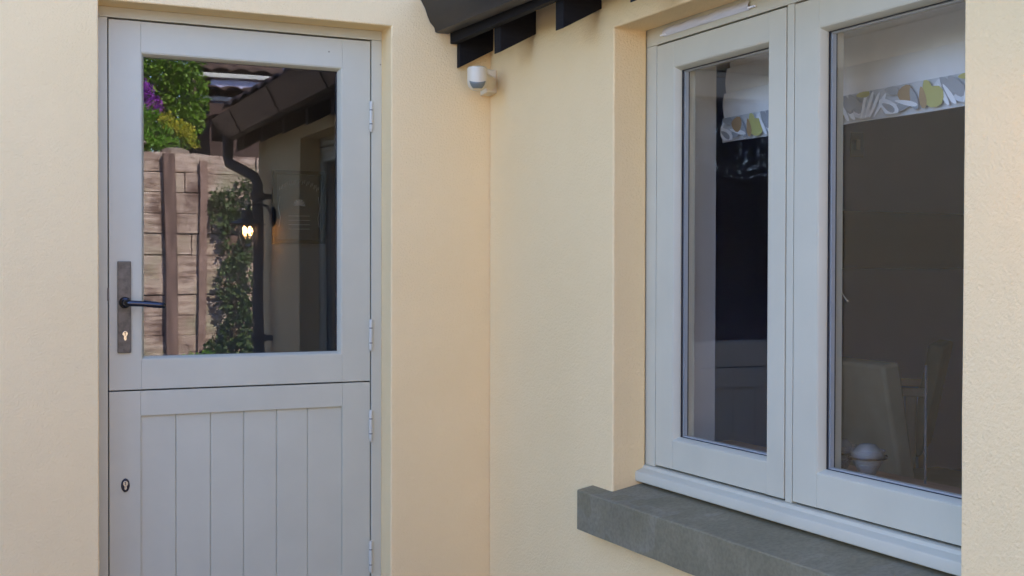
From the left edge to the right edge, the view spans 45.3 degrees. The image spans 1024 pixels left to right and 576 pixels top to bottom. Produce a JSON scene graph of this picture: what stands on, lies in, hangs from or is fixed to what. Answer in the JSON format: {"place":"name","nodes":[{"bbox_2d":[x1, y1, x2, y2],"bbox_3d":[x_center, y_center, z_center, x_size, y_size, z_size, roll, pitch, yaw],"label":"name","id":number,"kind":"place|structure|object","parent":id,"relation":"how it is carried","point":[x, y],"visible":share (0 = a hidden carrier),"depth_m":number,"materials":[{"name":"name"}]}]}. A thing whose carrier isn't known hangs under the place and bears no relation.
{"place":"outdoors","nodes":[
{"label":"outdoors","id":0,"kind":"place"},
{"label":"floor","id":1,"kind":"structure","parent":0,"visible":0},
{"bbox_2d":[114,59,352,390],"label":"lobby wall","id":2,"kind":"structure","parent":1,"relation":"on","point":[223,273],"depth_m":5.51,"materials":[{"name":"paint"}]},
{"bbox_2d":[272,170,325,243],"bbox_3d":[-0.976,-0.369,5.623,0.244,0.332,0.026,0,1,-26],"label":"chalkboard","id":3,"kind":"object","parent":2,"relation":"attached to","point":[298,207],"visible":1,"depth_m":5.62,"materials":[{"name":"stone"}]},
{"bbox_2d":[0,0,490,575],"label":"rendered wall","id":4,"kind":"structure","parent":1,"relation":"on","point":[434,314],"depth_m":4.04,"materials":[{"name":"beige paint"}]},
{"bbox_2d":[98,6,381,575],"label":"stable door","id":5,"kind":"structure","parent":4,"relation":"attached to","point":[259,476],"depth_m":4.02,"materials":[{"name":"grey paint"}]},
{"bbox_2d":[715,77,964,468],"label":"interior wall","id":6,"kind":"structure","parent":1,"relation":"on","point":[903,319],"depth_m":7.10,"materials":[{"name":"paint"}]},
{"bbox_2d":[850,132,863,156],"bbox_3d":[1.980,-0.822,7.040,0.090,0.140,0.020,0,1,-26],"label":"light switch","id":7,"kind":"object","parent":6,"relation":"attached to","point":[856,144],"visible":1,"depth_m":7.03,"materials":[{"name":"grey plastic"}]},
{"bbox_2d":[842,211,963,268],"bbox_3d":[2.398,-0.276,7.215,1.550,0.325,0.079,0,1,-26],"label":"wall cabinet","id":8,"kind":"object","parent":6,"relation":"attached to","point":[885,240],"depth_m":7.11,"materials":[{"name":"black paint"}]},
{"bbox_2d":[841,357,961,487],"bbox_3d":[1.386,0.684,4.245,0.624,0.898,0.460,0,1,-22],"label":"dining chair","id":9,"kind":"object","parent":1,"relation":"on","point":[872,409],"visible":0.14,"depth_m":4.00,"materials":[{"name":"beige fabric"}]},
{"bbox_2d":[901,339,952,467],"bbox_3d":[1.730,0.679,5.783,0.617,0.868,0.550,0,1,24],"label":"dining chair","id":10,"kind":"object","parent":1,"relation":"on","point":[938,357],"visible":0.38,"depth_m":5.48,"materials":[{"name":"brown wood"}]},
{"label":"patio","id":11,"kind":"structure","parent":0,"visible":0},
{"bbox_2d":[490,0,1023,575],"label":"rendered wall","id":12,"kind":"structure","parent":11,"relation":"on","point":[566,262],"depth_m":3.62,"materials":[{"name":"paint"}]},
{"bbox_2d":[467,66,496,95],"bbox_3d":[-0.098,-0.705,4.173,0.068,0.089,0.193,0,1,17],"label":"motion sensor","id":13,"kind":"object","parent":12,"relation":"attached to","point":[482,80],"visible":1,"depth_m":4.10,"materials":[{"name":"beige plastic"}]},
{"bbox_2d":[450,0,635,67],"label":"tiled roof","id":14,"kind":"structure","parent":12,"relation":"attached to","point":[510,27],"depth_m":3.92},
{"bbox_2d":[421,0,531,33],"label":"gutter","id":15,"kind":"object","parent":14,"relation":"attached to","point":[447,16],"visible":1,"depth_m":3.96,"materials":[{"name":"black plastic"}]},
{"bbox_2d":[716,62,729,77],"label":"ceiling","id":16,"kind":"structure","parent":12,"relation":"attached to","point":[721,70],"depth_m":6.40,"materials":[{"name":"paint"}]},
{"bbox_2d":[577,483,955,575],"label":"window sill","id":17,"kind":"structure","parent":12,"relation":"attached to","point":[690,535],"depth_m":3.04,"materials":[{"name":"grey concrete"}]},
{"bbox_2d":[635,0,965,575],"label":"casement window","id":18,"kind":"structure","parent":12,"relation":"attached to","point":[795,475],"depth_m":2.98,"materials":[{"name":"grey paint"}]},
{"bbox_2d":[717,440,961,494],"bbox_3d":[0.860,0.482,3.031,0.238,0.027,1.395,0,1,-26],"label":"window board","id":19,"kind":"object","parent":18,"relation":"attached to","point":[947,488],"depth_m":3.04,"materials":[{"name":"brown wood"}]},
{"bbox_2d":[841,438,856,468],"bbox_3d":[0.807,0.419,3.024,0.092,0.099,0.092,0,1,19],"label":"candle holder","id":20,"kind":"object","parent":19,"relation":"on","point":[846,445],"visible":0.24,"depth_m":3.00,"materials":[{"name":"glass"}]},
{"bbox_2d":[848,443,887,475],"bbox_3d":[0.850,0.420,2.934,0.092,0.099,0.092,0,1,19],"label":"candle holder","id":21,"kind":"object","parent":19,"relation":"on","point":[868,458],"visible":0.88,"depth_m":2.91,"materials":[{"name":"ceramic"}]}
]}

